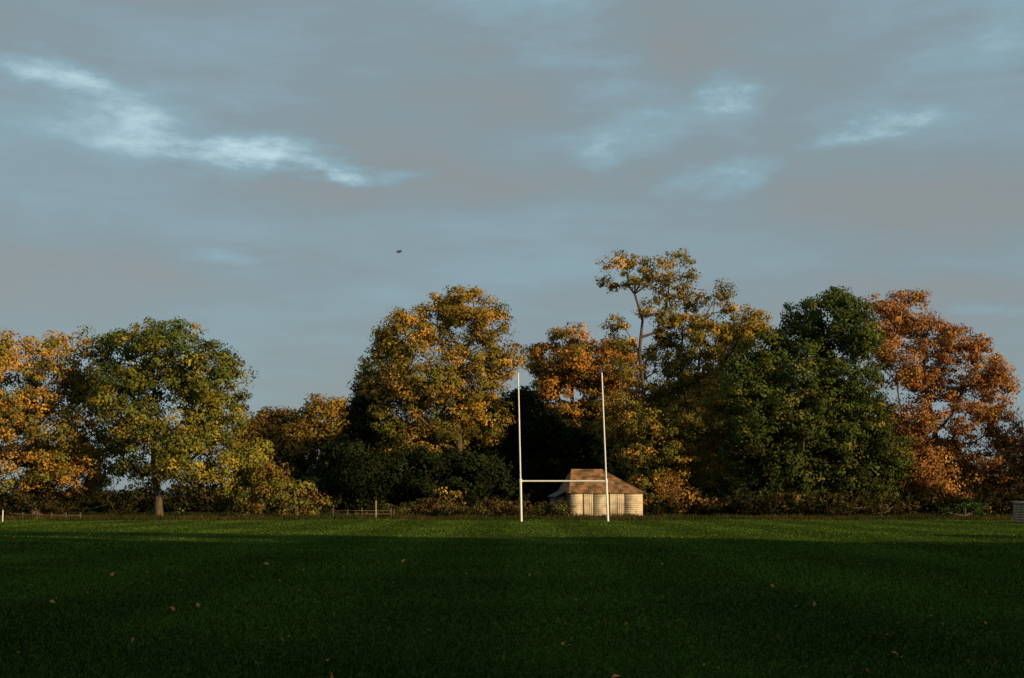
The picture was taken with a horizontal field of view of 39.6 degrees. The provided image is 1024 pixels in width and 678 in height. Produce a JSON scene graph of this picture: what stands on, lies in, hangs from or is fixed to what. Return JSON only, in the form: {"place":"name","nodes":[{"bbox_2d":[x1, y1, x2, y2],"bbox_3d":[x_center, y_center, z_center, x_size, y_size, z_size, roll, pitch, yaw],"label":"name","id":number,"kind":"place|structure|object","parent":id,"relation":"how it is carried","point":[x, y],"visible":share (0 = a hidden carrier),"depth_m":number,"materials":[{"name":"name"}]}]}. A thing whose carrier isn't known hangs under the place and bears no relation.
{"place":"outdoors","nodes":[
{"label":"outdoors","id":0,"kind":"place"},
{"bbox_2d":[0,511,1013,519],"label":"rough grass","id":1,"kind":"structure","parent":0,"point":[276,516],"depth_m":100.30,"materials":[{"name":"green plant"}]},
{"bbox_2d":[0,501,1023,677],"bbox_3d":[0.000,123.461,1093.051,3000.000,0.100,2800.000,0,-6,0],"label":"ground","id":2,"kind":"structure","parent":0,"point":[576,554],"depth_m":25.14,"materials":[{"name":"green plant"}]},
{"bbox_2d":[22,512,80,519],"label":"wooden fence","id":3,"kind":"object","parent":2,"relation":"on","point":[51,515],"visible":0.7,"depth_m":98.22,"materials":[{"name":"wood"}]},
{"bbox_2d":[0,325,130,515],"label":"oak tree","id":4,"kind":"object","parent":2,"relation":"on","point":[70,460],"visible":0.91,"depth_m":113.74,"materials":[{"name":"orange plant"}]},
{"bbox_2d":[0,487,130,516],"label":"hazel bush","id":5,"kind":"object","parent":2,"relation":"on","point":[61,508],"visible":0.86,"depth_m":109.70,"materials":[{"name":"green plant"}]},
{"bbox_2d":[82,316,285,516],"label":"oak tree","id":6,"kind":"object","parent":2,"relation":"on","point":[196,435],"visible":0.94,"depth_m":109.95,"materials":[{"name":"green plant"}]},
{"bbox_2d":[0,479,379,514],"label":"hedge","id":7,"kind":"object","parent":2,"relation":"on","point":[170,501],"visible":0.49,"depth_m":126.41,"materials":[{"name":"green plant"}]},
{"bbox_2d":[213,406,319,479],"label":"oak tree","id":8,"kind":"object","parent":2,"relation":"on","point":[263,427],"visible":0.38,"depth_m":181.70,"materials":[{"name":"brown plant"}]},
{"bbox_2d":[230,459,337,516],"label":"hawthorn tree","id":9,"kind":"object","parent":2,"relation":"on","point":[269,483],"visible":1,"depth_m":108.10,"materials":[{"name":"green plant"}]},
{"bbox_2d":[273,393,352,478],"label":"oak tree","id":10,"kind":"object","parent":2,"relation":"on","point":[307,431],"visible":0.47,"depth_m":177.67,"materials":[{"name":"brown plant"}]},
{"bbox_2d":[312,380,394,508],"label":"holly tree","id":11,"kind":"object","parent":2,"relation":"on","point":[350,441],"visible":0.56,"depth_m":134.77,"materials":[{"name":"green plant"}]},
{"bbox_2d":[318,508,391,517],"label":"wooden fence","id":12,"kind":"object","parent":2,"relation":"on","point":[361,510],"visible":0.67,"depth_m":105.16,"materials":[{"name":"brown wood"}]},
{"bbox_2d":[332,444,519,513],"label":"bush","id":13,"kind":"object","parent":2,"relation":"on","point":[375,476],"visible":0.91,"depth_m":127.54,"materials":[{"name":"green plant"}]},
{"bbox_2d":[349,283,532,461],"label":"oak tree","id":14,"kind":"object","parent":2,"relation":"on","point":[411,389],"visible":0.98,"depth_m":132.94,"materials":[{"name":"yellow plant"}]},
{"bbox_2d":[434,487,465,512],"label":"maple sapling","id":15,"kind":"object","parent":2,"relation":"on","point":[459,493],"visible":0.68,"depth_m":110.45,"materials":[{"name":"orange plant"}]},
{"bbox_2d":[369,496,575,517],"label":"bramble hedge","id":16,"kind":"object","parent":2,"relation":"on","point":[453,509],"visible":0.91,"depth_m":107.27,"materials":[{"name":"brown plant"}]},
{"bbox_2d":[0,519,1023,544],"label":"mown turf","id":17,"kind":"structure","parent":2,"relation":"on","point":[58,538],"depth_m":62.23,"materials":[{"name":"green plant"}]},
{"bbox_2d":[518,373,608,521],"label":"rugby goal posts","id":18,"kind":"object","parent":17,"relation":"on","point":[606,489],"visible":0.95,"depth_m":91.52,"materials":[{"name":"white metal"}]},
{"bbox_2d":[2,364,1021,511],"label":"woodland","id":19,"kind":"object","parent":2,"relation":"on","point":[396,501],"visible":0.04,"depth_m":156.36,"materials":[{"name":"green plant"}]},
{"bbox_2d":[13,521,1022,677],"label":"fallen leaves","id":20,"kind":"object","parent":2,"relation":"on","point":[614,675],"visible":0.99,"depth_m":19.75,"materials":[{"name":"brown plant"}]},
{"bbox_2d":[488,386,649,502],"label":"yew tree","id":21,"kind":"object","parent":2,"relation":"on","point":[540,460],"visible":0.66,"depth_m":142.52,"materials":[{"name":"green plant"}]},
{"bbox_2d":[522,322,650,436],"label":"beech tree","id":22,"kind":"object","parent":2,"relation":"on","point":[573,365],"visible":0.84,"depth_m":148.32,"materials":[{"name":"orange plant"}]},
{"bbox_2d":[548,469,644,516],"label":"pavilion","id":23,"kind":"structure","parent":2,"relation":"on","point":[586,498],"depth_m":113.58,"materials":[{"name":"cream painted timber boards"},{"name":"clay tile"},{"name":"grey felt"}]},
{"bbox_2d":[584,494,592,514],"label":"door","id":24,"kind":"structure","parent":23,"relation":"in","point":[588,498],"depth_m":112.98,"materials":[{"name":"beige wood"}]},
{"bbox_2d":[610,494,624,515],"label":"double door","id":25,"kind":"structure","parent":23,"relation":"in","point":[616,500],"depth_m":113.40,"materials":[{"name":"beige wood"}]},
{"bbox_2d":[586,248,743,505],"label":"oak tree","id":26,"kind":"object","parent":2,"relation":"on","point":[700,424],"visible":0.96,"depth_m":127.78,"materials":[{"name":"green plant"}]},
{"bbox_2d":[651,471,726,512],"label":"maple sapling","id":27,"kind":"object","parent":2,"relation":"on","point":[672,488],"visible":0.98,"depth_m":116.59,"materials":[{"name":"orange plant"}]},
{"bbox_2d":[689,303,776,506],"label":"oak tree","id":28,"kind":"object","parent":2,"relation":"on","point":[721,488],"visible":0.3,"depth_m":145.39,"materials":[{"name":"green plant"}]},
{"bbox_2d":[713,286,917,514],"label":"lime tree","id":29,"kind":"object","parent":2,"relation":"on","point":[775,440],"visible":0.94,"depth_m":121.87,"materials":[{"name":"green plant"}]},
{"bbox_2d":[643,482,1023,516],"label":"undergrowth","id":30,"kind":"object","parent":2,"relation":"on","point":[999,502],"visible":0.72,"depth_m":113.81,"materials":[{"name":"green plant"}]},
{"bbox_2d":[824,494,921,517],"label":"hazel bush","id":31,"kind":"object","parent":2,"relation":"on","point":[882,508],"visible":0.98,"depth_m":105.92,"materials":[{"name":"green plant"}]},
{"bbox_2d":[856,287,1023,512],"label":"red oak tree","id":32,"kind":"object","parent":2,"relation":"on","point":[931,453],"visible":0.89,"depth_m":130.86,"materials":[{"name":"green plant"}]},
{"bbox_2d":[932,497,989,517],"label":"laurel bush","id":33,"kind":"object","parent":2,"relation":"on","point":[974,506],"visible":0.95,"depth_m":103.58,"materials":[{"name":"green plant"}]},
{"bbox_2d":[1011,501,1023,522],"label":"timber shed","id":34,"kind":"structure","parent":2,"relation":"on","point":[1018,511],"depth_m":84.12,"materials":[{"name":"grey wood"}]},
{"bbox_2d":[0,0,1023,498],"label":"sky","id":35,"kind":"structure","parent":0,"point":[254,173],"materials":[{"name":"blue"}]}
]}

